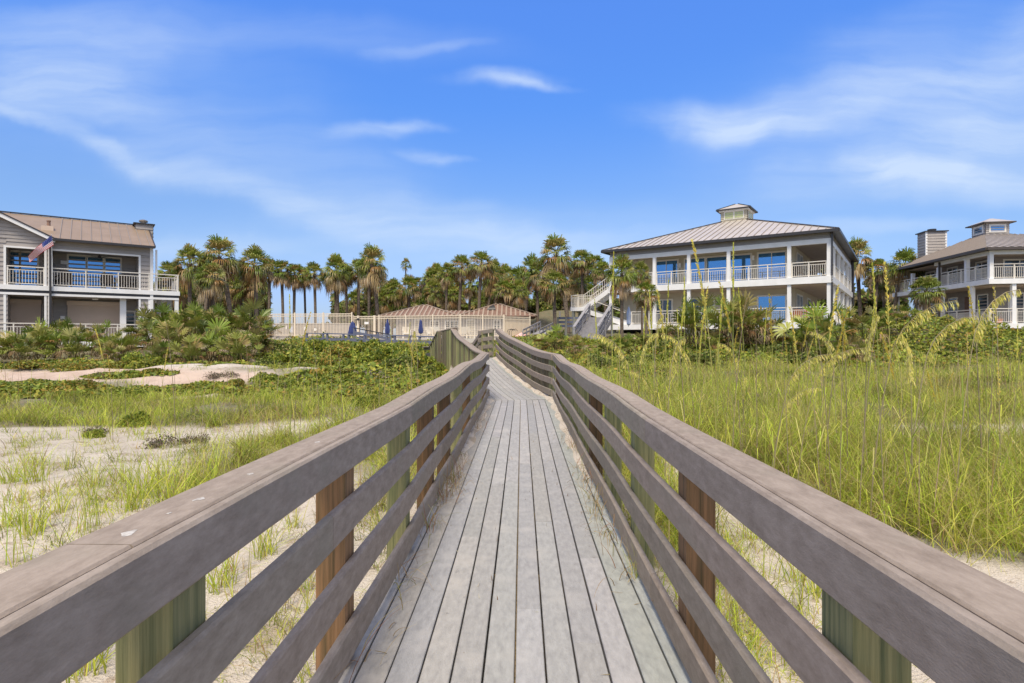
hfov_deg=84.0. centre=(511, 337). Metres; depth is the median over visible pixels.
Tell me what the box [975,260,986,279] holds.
window
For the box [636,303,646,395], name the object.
sea oat
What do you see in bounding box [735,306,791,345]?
palmetto
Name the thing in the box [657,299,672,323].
window
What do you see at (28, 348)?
palmetto
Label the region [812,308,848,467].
sea oat
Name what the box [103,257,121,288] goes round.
window
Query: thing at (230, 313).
palmetto
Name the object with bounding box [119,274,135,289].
wicker armchair
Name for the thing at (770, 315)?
sea oat
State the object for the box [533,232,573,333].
palm tree
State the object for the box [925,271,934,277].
window
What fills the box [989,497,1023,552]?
grass tuft
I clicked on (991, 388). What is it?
sea oat
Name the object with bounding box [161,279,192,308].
palm tree
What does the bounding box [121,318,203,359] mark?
palmetto
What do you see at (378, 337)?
ramp rail
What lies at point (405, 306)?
palm tree
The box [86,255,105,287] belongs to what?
window
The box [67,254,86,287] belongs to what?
window
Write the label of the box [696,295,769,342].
palmetto
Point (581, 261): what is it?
palm tree
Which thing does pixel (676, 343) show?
sea oat
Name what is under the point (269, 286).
palm tree
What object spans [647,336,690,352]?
shrub
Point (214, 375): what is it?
dead shrub
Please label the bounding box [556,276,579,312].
tree
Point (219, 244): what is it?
palm tree
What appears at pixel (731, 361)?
sea oat
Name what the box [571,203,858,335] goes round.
beach house
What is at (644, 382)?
sea oat
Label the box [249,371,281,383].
shrub
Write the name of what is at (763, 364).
sea oat
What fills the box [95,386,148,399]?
shrub
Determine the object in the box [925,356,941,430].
sea oat
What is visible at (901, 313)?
palmetto
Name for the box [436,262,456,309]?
palm tree
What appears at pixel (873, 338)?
palmetto
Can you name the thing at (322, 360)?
shrub
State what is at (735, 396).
sea oat
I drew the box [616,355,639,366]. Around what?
shrub
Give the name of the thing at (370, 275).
palm tree
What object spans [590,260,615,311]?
palm tree
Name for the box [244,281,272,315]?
palm tree
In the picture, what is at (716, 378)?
sea oat
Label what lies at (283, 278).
palm tree
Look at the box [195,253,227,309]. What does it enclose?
palm tree
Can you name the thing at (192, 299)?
palm tree
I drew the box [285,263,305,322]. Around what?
palm tree
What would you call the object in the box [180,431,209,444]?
dead shrub
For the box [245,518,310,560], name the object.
grass tuft
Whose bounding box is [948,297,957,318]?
window
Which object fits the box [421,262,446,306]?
palm tree
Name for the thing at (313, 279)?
palm tree
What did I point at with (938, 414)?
sea oat
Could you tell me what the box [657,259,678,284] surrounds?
window
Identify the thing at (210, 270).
palm tree
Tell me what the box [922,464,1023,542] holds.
grass tuft
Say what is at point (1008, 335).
ground cover
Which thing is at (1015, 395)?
sea oat
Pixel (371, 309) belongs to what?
tree
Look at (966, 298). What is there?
door
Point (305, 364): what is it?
shrub
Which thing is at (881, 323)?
palmetto
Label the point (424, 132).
sky
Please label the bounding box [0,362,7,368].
shrub
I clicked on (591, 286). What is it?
palm tree
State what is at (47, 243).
flag
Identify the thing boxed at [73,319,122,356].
palmetto
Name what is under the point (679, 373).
sea oat
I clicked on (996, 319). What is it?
sea oat
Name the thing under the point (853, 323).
palmetto
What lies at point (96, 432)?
shrub
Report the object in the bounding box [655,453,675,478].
grass tuft
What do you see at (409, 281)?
palm tree
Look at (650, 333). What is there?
sea oat
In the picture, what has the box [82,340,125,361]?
palmetto
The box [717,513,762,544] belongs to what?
grass tuft
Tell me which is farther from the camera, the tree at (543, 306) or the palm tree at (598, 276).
the tree at (543, 306)
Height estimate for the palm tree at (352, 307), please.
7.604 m
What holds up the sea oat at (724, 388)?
on the ground at (1006, 570)
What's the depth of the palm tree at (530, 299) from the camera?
77.66 m
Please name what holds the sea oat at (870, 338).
on the ground at (1006, 570)
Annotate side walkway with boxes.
[305,333,441,349]
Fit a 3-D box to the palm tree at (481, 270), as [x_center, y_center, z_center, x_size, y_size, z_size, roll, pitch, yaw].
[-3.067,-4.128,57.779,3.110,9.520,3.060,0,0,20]
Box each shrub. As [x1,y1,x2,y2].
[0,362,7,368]
[0,379,56,392]
[5,360,58,370]
[46,378,106,392]
[50,362,99,372]
[79,425,108,432]
[79,429,105,438]
[88,371,117,378]
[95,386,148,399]
[101,361,127,368]
[115,350,170,368]
[117,411,153,427]
[137,430,190,449]
[140,367,164,374]
[170,383,193,390]
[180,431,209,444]
[202,370,239,379]
[225,378,247,386]
[238,384,268,394]
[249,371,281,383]
[254,358,285,365]
[264,347,311,363]
[267,339,298,353]
[275,380,306,387]
[278,362,314,368]
[297,338,329,353]
[301,355,336,367]
[313,387,330,398]
[322,342,352,358]
[330,368,354,372]
[332,358,355,366]
[345,338,380,356]
[352,344,394,363]
[354,395,378,406]
[378,354,413,369]
[380,341,408,356]
[384,346,438,367]
[413,364,436,376]
[419,361,445,370]
[570,352,587,362]
[586,353,616,367]
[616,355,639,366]
[646,352,680,367]
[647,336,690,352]
[678,350,723,364]
[719,349,753,362]
[737,334,772,348]
[747,340,802,355]
[779,350,821,366]
[819,376,846,382]
[980,376,1015,381]
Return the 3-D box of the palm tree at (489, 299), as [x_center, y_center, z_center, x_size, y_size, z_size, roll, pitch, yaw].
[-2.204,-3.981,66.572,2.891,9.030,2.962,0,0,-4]
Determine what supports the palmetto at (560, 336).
on the ground at (1006, 570)
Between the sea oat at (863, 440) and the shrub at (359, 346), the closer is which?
the sea oat at (863, 440)
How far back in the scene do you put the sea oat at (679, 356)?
11.36 m
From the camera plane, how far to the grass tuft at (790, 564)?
4.33 m
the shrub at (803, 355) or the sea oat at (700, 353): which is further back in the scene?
the shrub at (803, 355)
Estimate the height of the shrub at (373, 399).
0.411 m
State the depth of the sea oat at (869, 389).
8.05 m
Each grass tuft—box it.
[0,432,72,483]
[0,440,45,483]
[0,475,57,567]
[0,480,37,527]
[1,481,80,539]
[4,469,48,503]
[28,438,52,466]
[31,469,70,498]
[36,471,77,514]
[53,449,116,489]
[55,464,82,485]
[58,444,82,469]
[66,461,106,536]
[66,643,114,682]
[77,455,117,531]
[86,469,136,502]
[91,446,144,482]
[94,456,178,511]
[99,444,187,500]
[119,487,151,518]
[128,447,217,503]
[135,444,176,480]
[153,430,242,483]
[166,461,203,485]
[180,441,226,476]
[206,551,274,594]
[211,548,258,610]
[212,540,265,582]
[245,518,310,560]
[282,499,309,531]
[305,574,313,659]
[358,503,411,534]
[618,533,647,575]
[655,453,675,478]
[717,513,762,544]
[765,544,804,582]
[780,556,821,605]
[787,561,821,620]
[822,444,936,514]
[835,447,998,538]
[855,485,943,528]
[889,453,1012,528]
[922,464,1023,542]
[955,469,1023,518]
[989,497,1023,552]
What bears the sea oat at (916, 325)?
on the ground at (1006, 570)
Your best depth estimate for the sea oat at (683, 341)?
6.08 m
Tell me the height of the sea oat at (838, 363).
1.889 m
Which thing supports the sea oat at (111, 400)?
on the ground at (1006, 570)
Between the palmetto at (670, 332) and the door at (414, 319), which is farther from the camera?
the door at (414, 319)
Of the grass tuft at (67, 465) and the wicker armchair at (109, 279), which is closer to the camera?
the grass tuft at (67, 465)
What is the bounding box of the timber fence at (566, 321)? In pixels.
[557,311,579,334]
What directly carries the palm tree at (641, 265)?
on the ground at (1006, 570)
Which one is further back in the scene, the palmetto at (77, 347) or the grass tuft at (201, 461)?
the palmetto at (77, 347)
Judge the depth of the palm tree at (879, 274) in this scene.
53.62 m
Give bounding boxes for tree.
[153,282,166,317]
[155,302,173,314]
[157,261,183,313]
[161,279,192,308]
[169,243,207,334]
[179,284,201,313]
[183,282,203,310]
[192,259,228,311]
[192,281,220,308]
[195,234,241,314]
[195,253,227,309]
[217,297,231,314]
[219,274,243,311]
[221,288,245,314]
[229,276,253,308]
[235,243,275,328]
[236,279,265,317]
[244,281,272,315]
[248,301,271,324]
[259,258,279,335]
[268,259,295,322]
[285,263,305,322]
[296,267,312,322]
[301,261,324,322]
[319,252,352,322]
[324,274,347,322]
[328,301,356,325]
[334,265,356,322]
[342,290,365,314]
[348,257,363,336]
[353,242,388,331]
[354,284,373,303]
[356,257,379,336]
[360,296,385,333]
[361,266,388,333]
[371,286,401,324]
[380,282,395,336]
[381,277,404,336]
[391,292,413,320]
[396,273,421,307]
[401,258,411,288]
[406,276,424,305]
[410,292,425,306]
[419,267,441,305]
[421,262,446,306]
[422,277,443,309]
[422,278,444,307]
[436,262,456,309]
[437,270,457,310]
[440,284,464,310]
[450,254,474,310]
[457,272,481,310]
[466,250,497,307]
[471,291,487,309]
[481,291,503,305]
[482,258,507,303]
[482,270,500,305]
[490,277,517,305]
[501,263,514,303]
[505,264,531,306]
[510,278,529,309]
[518,252,541,310]
[518,290,534,311]
[523,259,549,329]
[530,278,561,311]
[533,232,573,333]
[536,268,572,328]
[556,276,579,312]
[561,291,586,310]
[565,273,588,323]
[569,249,593,306]
[573,275,600,313]
[574,283,601,316]
[581,254,606,310]
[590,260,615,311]
[597,286,619,311]
[604,253,638,339]
[632,279,661,336]
[633,261,651,332]
[817,268,826,317]
[840,236,872,324]
[864,258,891,311]
[871,279,896,309]
[879,264,902,298]
[887,246,925,310]
[908,274,947,311]
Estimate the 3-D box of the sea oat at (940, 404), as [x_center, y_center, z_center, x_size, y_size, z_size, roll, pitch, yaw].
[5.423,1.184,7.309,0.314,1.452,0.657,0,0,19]
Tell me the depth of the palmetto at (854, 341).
23.30 m
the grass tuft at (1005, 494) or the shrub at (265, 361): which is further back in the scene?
the shrub at (265, 361)
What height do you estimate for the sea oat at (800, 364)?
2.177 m
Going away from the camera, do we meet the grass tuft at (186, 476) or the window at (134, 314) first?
the grass tuft at (186, 476)
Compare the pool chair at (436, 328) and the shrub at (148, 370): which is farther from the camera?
the pool chair at (436, 328)
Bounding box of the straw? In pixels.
[301,405,660,682]
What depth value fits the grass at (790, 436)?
8.37 m
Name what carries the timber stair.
on the ground at (1006, 570)
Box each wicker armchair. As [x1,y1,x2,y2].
[55,270,72,286]
[101,273,116,288]
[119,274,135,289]
[158,277,172,290]
[793,265,804,277]
[807,263,821,276]
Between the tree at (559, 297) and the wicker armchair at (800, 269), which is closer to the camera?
the wicker armchair at (800, 269)
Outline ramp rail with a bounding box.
[353,328,390,339]
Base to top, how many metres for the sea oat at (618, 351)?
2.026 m
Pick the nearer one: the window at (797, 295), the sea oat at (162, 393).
the sea oat at (162, 393)
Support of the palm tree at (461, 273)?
on the ground at (1006, 570)
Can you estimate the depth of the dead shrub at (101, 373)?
18.25 m
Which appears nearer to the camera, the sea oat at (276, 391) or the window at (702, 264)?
the sea oat at (276, 391)
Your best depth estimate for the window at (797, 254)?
40.30 m
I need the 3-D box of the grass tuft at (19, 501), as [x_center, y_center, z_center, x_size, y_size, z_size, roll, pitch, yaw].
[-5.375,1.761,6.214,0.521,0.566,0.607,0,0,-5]
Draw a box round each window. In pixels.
[6,250,20,284]
[19,251,38,285]
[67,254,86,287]
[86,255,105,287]
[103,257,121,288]
[126,310,135,337]
[445,320,449,328]
[451,320,457,327]
[493,319,499,328]
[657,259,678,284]
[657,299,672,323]
[684,257,705,282]
[685,297,714,320]
[705,255,726,281]
[731,253,751,280]
[757,250,786,279]
[757,294,786,321]
[796,252,799,275]
[796,293,799,308]
[800,254,802,276]
[800,295,802,308]
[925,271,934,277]
[947,266,957,284]
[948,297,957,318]
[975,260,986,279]
[977,294,988,319]
[1003,259,1023,277]
[1008,292,1023,322]
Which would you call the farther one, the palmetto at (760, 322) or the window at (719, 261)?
the window at (719, 261)
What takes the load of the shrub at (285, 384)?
on the ground at (1006, 570)
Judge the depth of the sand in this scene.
9.12 m
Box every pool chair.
[402,327,410,337]
[425,327,433,337]
[433,326,439,334]
[461,327,466,337]
[464,327,473,337]
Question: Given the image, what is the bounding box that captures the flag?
[28,234,53,285]
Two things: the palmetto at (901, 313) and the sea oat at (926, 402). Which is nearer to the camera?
the sea oat at (926, 402)
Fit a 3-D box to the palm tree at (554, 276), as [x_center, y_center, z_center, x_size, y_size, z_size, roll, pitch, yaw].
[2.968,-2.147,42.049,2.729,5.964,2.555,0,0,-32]
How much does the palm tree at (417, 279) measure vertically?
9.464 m
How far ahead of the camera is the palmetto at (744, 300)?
26.83 m
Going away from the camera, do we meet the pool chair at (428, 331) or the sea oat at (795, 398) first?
the sea oat at (795, 398)
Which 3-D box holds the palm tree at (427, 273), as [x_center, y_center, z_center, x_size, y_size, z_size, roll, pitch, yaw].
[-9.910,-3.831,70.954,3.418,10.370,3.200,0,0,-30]
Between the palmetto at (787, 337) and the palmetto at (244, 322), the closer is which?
the palmetto at (787, 337)
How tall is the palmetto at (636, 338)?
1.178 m
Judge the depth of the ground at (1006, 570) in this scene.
6.26 m
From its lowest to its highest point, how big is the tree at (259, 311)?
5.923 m
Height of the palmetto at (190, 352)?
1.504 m
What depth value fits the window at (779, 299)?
40.43 m
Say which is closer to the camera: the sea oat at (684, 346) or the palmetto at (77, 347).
the sea oat at (684, 346)
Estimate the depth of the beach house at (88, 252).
32.58 m
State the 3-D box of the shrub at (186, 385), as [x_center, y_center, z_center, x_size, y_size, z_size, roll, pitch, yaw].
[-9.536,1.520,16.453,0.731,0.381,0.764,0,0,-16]
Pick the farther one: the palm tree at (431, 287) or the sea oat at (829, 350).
the palm tree at (431, 287)
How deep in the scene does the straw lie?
4.80 m
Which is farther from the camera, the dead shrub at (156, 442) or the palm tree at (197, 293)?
the palm tree at (197, 293)
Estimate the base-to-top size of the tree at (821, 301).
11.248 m
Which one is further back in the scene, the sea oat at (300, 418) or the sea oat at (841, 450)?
the sea oat at (300, 418)
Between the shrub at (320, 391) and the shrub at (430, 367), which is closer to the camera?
the shrub at (320, 391)
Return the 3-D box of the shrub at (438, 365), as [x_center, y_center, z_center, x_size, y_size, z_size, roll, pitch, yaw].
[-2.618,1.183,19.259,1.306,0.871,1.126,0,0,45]
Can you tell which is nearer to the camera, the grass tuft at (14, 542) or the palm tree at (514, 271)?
the grass tuft at (14, 542)
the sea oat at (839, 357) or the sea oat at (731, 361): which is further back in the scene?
the sea oat at (731, 361)
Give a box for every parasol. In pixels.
[348,321,356,335]
[385,319,389,333]
[418,319,422,335]
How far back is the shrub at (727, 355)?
23.09 m
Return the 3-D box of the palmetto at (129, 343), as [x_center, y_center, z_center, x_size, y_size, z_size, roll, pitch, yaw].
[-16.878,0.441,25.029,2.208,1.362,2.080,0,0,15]
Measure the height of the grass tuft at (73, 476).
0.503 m
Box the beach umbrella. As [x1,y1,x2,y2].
[627,307,630,326]
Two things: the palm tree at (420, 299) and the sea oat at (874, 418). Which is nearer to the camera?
the sea oat at (874, 418)
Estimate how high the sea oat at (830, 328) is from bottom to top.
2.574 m
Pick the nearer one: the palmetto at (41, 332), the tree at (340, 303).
the palmetto at (41, 332)
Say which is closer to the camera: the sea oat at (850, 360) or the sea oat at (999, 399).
the sea oat at (999, 399)
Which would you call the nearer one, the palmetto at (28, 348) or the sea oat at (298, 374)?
the sea oat at (298, 374)
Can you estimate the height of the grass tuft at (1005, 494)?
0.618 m
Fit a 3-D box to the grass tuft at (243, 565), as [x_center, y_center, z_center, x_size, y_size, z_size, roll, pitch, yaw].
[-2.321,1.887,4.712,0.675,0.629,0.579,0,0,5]
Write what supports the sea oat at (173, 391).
on the ground at (1006, 570)
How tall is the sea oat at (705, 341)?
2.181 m
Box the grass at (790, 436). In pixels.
[0,318,1023,682]
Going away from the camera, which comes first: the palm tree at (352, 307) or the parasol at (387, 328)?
the parasol at (387, 328)
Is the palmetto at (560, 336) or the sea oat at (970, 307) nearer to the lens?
the sea oat at (970, 307)
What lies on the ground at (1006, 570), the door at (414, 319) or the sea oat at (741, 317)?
the sea oat at (741, 317)
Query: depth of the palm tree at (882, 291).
54.85 m
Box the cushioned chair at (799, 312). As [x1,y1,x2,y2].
[793,309,802,318]
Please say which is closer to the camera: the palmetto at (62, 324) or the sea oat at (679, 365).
the sea oat at (679, 365)
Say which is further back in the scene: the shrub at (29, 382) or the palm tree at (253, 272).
the palm tree at (253, 272)
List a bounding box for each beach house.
[0,211,179,346]
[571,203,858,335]
[888,219,1023,330]
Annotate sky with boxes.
[0,0,1023,336]
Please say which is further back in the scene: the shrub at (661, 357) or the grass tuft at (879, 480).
the shrub at (661, 357)
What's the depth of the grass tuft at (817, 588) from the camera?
4.12 m
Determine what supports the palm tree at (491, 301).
on the ground at (1006, 570)
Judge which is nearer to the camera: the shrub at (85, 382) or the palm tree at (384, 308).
the shrub at (85, 382)
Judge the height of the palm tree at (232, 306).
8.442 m
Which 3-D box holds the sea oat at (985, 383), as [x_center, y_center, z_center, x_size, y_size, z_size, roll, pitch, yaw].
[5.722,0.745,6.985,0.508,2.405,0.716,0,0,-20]
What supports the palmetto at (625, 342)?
on the ground at (1006, 570)
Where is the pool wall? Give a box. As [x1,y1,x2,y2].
[272,323,351,337]
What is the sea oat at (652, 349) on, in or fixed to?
on the ground at (1006, 570)
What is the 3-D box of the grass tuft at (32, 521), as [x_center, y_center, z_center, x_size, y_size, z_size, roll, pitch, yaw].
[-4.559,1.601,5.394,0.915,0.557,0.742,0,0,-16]
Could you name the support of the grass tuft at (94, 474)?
on the ground at (1006, 570)
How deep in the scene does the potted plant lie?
38.26 m
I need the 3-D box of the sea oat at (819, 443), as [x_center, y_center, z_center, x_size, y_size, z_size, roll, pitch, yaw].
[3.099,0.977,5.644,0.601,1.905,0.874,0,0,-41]
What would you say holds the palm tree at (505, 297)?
on the ground at (1006, 570)
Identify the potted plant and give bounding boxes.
[997,312,1002,322]
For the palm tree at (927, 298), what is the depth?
32.83 m
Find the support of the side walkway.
on the ground at (1006, 570)
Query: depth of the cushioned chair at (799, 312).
38.68 m
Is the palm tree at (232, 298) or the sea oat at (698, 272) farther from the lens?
the palm tree at (232, 298)
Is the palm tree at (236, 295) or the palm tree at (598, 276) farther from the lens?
the palm tree at (236, 295)
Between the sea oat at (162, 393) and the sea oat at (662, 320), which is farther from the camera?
the sea oat at (162, 393)
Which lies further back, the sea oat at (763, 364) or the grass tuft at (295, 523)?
the sea oat at (763, 364)
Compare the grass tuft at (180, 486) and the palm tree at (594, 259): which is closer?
the grass tuft at (180, 486)
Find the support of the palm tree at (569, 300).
on the ground at (1006, 570)
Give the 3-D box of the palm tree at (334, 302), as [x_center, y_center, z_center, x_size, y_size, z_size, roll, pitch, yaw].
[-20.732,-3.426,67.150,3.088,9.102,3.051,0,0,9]
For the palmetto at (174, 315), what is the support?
on the ground at (1006, 570)
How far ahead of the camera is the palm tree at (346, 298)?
65.86 m
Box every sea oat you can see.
[90,329,130,438]
[99,355,121,435]
[156,348,167,431]
[162,319,200,437]
[241,341,257,438]
[267,294,303,442]
[271,352,280,422]
[280,312,312,435]
[294,371,305,441]
[303,333,330,431]
[326,349,337,423]
[338,351,349,423]
[381,329,397,403]
[390,331,415,430]
[393,364,416,435]
[400,322,410,392]
[405,332,417,385]
[407,339,417,386]
[588,333,672,463]
[594,299,604,416]
[603,251,629,435]
[618,327,624,432]
[627,332,665,438]
[628,371,661,404]
[629,289,663,456]
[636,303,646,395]
[638,315,676,407]
[640,307,668,406]
[650,280,687,468]
[650,289,703,469]
[657,309,686,420]
[657,338,685,479]
[659,276,691,421]
[661,334,719,428]
[667,314,720,476]
[669,309,683,415]
[671,300,695,421]
[678,303,709,431]
[685,353,700,406]
[689,286,708,430]
[689,316,702,427]
[691,238,764,438]
[700,285,733,446]
[701,342,719,434]
[703,314,709,412]
[708,281,775,452]
[708,339,718,432]
[711,328,738,443]
[713,339,740,423]
[714,297,756,455]
[717,343,770,446]
[720,242,744,445]
[722,377,771,451]
[734,343,741,446]
[738,288,763,454]
[756,307,783,428]
[756,358,767,464]
[757,294,790,467]
[761,353,832,467]
[766,387,821,466]
[777,306,821,482]
[778,367,815,485]
[783,330,795,411]
[787,319,810,418]
[789,348,867,479]
[790,307,852,487]
[795,338,822,411]
[798,310,861,470]
[806,344,856,493]
[807,331,858,421]
[808,326,877,495]
[810,350,863,512]
[811,314,906,490]
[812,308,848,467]
[815,285,844,490]
[821,318,889,513]
[825,343,837,447]
[837,310,877,416]
[843,302,874,443]
[846,300,958,515]
[850,261,935,513]
[859,353,892,523]
[861,334,875,446]
[862,261,943,515]
[865,332,937,516]
[866,342,956,515]
[871,362,877,449]
[873,316,978,515]
[875,366,883,439]
[894,345,916,444]
[908,357,930,451]
[922,289,1021,517]
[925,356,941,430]
[925,370,956,471]
[935,285,1009,468]
[935,374,951,450]
[939,332,981,463]
[963,286,1022,476]
[969,301,996,479]
[972,326,1023,492]
[973,344,1002,427]
[980,344,1009,468]
[980,383,989,492]
[989,363,1020,493]
[1009,340,1023,427]
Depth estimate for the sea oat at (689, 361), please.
10.66 m
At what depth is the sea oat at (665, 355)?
7.74 m
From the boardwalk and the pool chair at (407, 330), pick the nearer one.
the boardwalk
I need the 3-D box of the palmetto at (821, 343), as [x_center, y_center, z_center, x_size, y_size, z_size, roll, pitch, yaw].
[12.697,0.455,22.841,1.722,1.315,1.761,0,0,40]
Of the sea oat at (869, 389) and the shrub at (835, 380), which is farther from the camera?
the shrub at (835, 380)
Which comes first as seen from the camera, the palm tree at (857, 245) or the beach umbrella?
the beach umbrella
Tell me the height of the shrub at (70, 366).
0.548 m
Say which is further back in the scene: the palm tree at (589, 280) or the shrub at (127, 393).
the palm tree at (589, 280)
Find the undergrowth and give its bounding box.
[204,279,909,333]
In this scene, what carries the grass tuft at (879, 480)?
on the ground at (1006, 570)
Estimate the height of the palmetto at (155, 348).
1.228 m
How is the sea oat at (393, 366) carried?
on the ground at (1006, 570)
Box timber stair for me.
[572,303,612,339]
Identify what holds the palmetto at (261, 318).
on the ground at (1006, 570)
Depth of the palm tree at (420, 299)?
77.22 m
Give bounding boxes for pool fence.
[266,312,351,336]
[352,314,530,337]
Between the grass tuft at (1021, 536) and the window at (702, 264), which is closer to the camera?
the grass tuft at (1021, 536)
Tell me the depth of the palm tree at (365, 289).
67.85 m
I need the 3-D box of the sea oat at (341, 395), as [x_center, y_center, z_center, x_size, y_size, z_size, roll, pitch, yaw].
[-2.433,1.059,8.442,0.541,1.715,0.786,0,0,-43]
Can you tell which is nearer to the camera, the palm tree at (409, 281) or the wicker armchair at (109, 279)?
the wicker armchair at (109, 279)
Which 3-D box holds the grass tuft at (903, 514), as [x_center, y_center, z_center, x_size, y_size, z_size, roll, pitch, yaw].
[3.821,1.825,5.714,0.810,0.755,0.695,0,0,-28]
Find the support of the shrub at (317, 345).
on the ground at (1006, 570)
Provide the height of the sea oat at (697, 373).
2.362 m
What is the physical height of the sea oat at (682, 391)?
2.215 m
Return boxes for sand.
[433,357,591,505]
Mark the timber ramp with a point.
(541, 331)
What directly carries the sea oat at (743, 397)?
on the ground at (1006, 570)
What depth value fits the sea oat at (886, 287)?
6.12 m
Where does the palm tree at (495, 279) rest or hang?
on the ground at (1006, 570)
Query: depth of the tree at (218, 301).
75.05 m
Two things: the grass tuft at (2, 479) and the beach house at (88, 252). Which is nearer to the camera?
the grass tuft at (2, 479)
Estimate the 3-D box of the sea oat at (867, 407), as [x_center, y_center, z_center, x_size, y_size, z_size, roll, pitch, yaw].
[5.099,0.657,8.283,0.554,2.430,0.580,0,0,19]
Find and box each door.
[414,319,419,337]
[467,319,474,337]
[965,297,968,317]
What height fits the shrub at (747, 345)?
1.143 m
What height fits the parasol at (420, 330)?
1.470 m
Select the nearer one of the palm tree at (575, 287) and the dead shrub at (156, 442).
the dead shrub at (156, 442)
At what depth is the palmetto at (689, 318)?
27.74 m
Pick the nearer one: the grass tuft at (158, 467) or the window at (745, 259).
the grass tuft at (158, 467)
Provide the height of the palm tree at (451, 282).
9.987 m
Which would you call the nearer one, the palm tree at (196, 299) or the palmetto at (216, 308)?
the palmetto at (216, 308)
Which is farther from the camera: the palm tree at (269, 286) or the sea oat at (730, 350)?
the palm tree at (269, 286)
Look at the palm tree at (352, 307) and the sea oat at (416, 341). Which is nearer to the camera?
the sea oat at (416, 341)
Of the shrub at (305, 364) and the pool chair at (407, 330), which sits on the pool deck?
the pool chair at (407, 330)
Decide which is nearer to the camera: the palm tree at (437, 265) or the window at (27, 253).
the window at (27, 253)
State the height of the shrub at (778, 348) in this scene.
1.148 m
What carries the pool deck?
on the ground at (1006, 570)
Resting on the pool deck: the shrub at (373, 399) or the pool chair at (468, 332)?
the pool chair at (468, 332)
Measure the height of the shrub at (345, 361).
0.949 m
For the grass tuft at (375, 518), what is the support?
on the ground at (1006, 570)
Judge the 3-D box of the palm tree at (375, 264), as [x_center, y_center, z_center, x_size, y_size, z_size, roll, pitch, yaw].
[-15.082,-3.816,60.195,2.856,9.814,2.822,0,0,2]
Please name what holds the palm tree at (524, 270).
on the ground at (1006, 570)
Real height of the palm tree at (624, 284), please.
6.522 m
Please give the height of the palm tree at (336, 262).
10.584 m
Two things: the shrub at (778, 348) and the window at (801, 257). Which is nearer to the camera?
the shrub at (778, 348)
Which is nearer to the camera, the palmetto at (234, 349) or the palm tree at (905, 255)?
the palmetto at (234, 349)
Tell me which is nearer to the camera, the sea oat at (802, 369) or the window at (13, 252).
the sea oat at (802, 369)
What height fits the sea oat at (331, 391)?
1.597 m
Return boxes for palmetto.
[0,330,25,360]
[0,332,46,360]
[2,317,69,358]
[34,327,97,359]
[48,316,90,344]
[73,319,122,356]
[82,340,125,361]
[89,333,150,358]
[119,317,155,345]
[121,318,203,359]
[131,301,175,343]
[144,341,179,362]
[148,301,206,339]
[163,333,217,363]
[167,301,227,341]
[181,317,258,361]
[189,302,234,333]
[196,309,257,332]
[206,330,263,362]
[221,297,285,335]
[240,327,283,354]
[254,315,290,336]
[527,335,556,349]
[539,324,573,349]
[563,333,598,353]
[593,338,622,355]
[615,332,635,353]
[627,333,651,348]
[646,323,682,341]
[667,292,730,343]
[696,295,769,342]
[698,331,739,352]
[708,289,783,341]
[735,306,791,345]
[766,332,807,352]
[772,301,860,354]
[808,333,851,364]
[813,301,888,348]
[835,333,882,361]
[855,330,894,343]
[859,305,898,338]
[882,304,922,327]
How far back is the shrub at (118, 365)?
21.23 m
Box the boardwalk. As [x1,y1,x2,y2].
[0,327,1023,682]
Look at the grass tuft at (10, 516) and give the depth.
5.66 m
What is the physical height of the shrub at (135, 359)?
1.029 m
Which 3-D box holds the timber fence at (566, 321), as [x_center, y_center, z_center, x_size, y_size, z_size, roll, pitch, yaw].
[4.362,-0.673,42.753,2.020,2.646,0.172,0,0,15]
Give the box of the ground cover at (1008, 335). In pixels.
[0,308,1023,403]
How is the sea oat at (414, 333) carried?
on the ground at (1006, 570)
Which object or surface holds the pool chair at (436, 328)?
on the pool deck
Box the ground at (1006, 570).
[0,310,1023,682]
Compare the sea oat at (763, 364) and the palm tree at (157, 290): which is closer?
the sea oat at (763, 364)
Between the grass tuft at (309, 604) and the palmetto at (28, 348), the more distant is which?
the palmetto at (28, 348)
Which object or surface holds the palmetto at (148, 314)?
on the ground at (1006, 570)
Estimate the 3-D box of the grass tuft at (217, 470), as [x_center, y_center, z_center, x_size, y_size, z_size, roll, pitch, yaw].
[-3.435,1.472,6.620,1.258,0.766,1.020,0,0,-34]
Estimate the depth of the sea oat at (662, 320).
7.78 m
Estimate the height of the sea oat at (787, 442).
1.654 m
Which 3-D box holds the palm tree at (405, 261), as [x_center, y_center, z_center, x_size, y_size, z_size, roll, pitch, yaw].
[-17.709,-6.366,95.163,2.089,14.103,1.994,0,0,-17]
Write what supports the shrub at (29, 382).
on the ground at (1006, 570)
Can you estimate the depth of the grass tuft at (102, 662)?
3.31 m
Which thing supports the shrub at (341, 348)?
on the ground at (1006, 570)
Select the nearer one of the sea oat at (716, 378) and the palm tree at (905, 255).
the sea oat at (716, 378)
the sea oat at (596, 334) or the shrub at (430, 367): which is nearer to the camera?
the sea oat at (596, 334)
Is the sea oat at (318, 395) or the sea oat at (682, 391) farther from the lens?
the sea oat at (318, 395)
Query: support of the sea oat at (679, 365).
on the ground at (1006, 570)
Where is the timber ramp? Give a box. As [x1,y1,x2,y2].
[522,321,552,336]
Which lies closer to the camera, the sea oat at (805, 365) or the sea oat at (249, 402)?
the sea oat at (249, 402)
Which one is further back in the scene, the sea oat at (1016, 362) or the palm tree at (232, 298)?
the palm tree at (232, 298)
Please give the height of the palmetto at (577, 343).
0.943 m
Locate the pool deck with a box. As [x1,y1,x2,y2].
[268,338,495,342]
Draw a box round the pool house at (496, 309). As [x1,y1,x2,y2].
[380,303,537,337]
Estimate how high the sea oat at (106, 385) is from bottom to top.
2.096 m
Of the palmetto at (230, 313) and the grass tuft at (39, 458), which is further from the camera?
the palmetto at (230, 313)
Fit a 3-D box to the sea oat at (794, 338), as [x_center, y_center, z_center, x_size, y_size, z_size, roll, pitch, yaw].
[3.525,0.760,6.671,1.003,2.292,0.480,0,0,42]

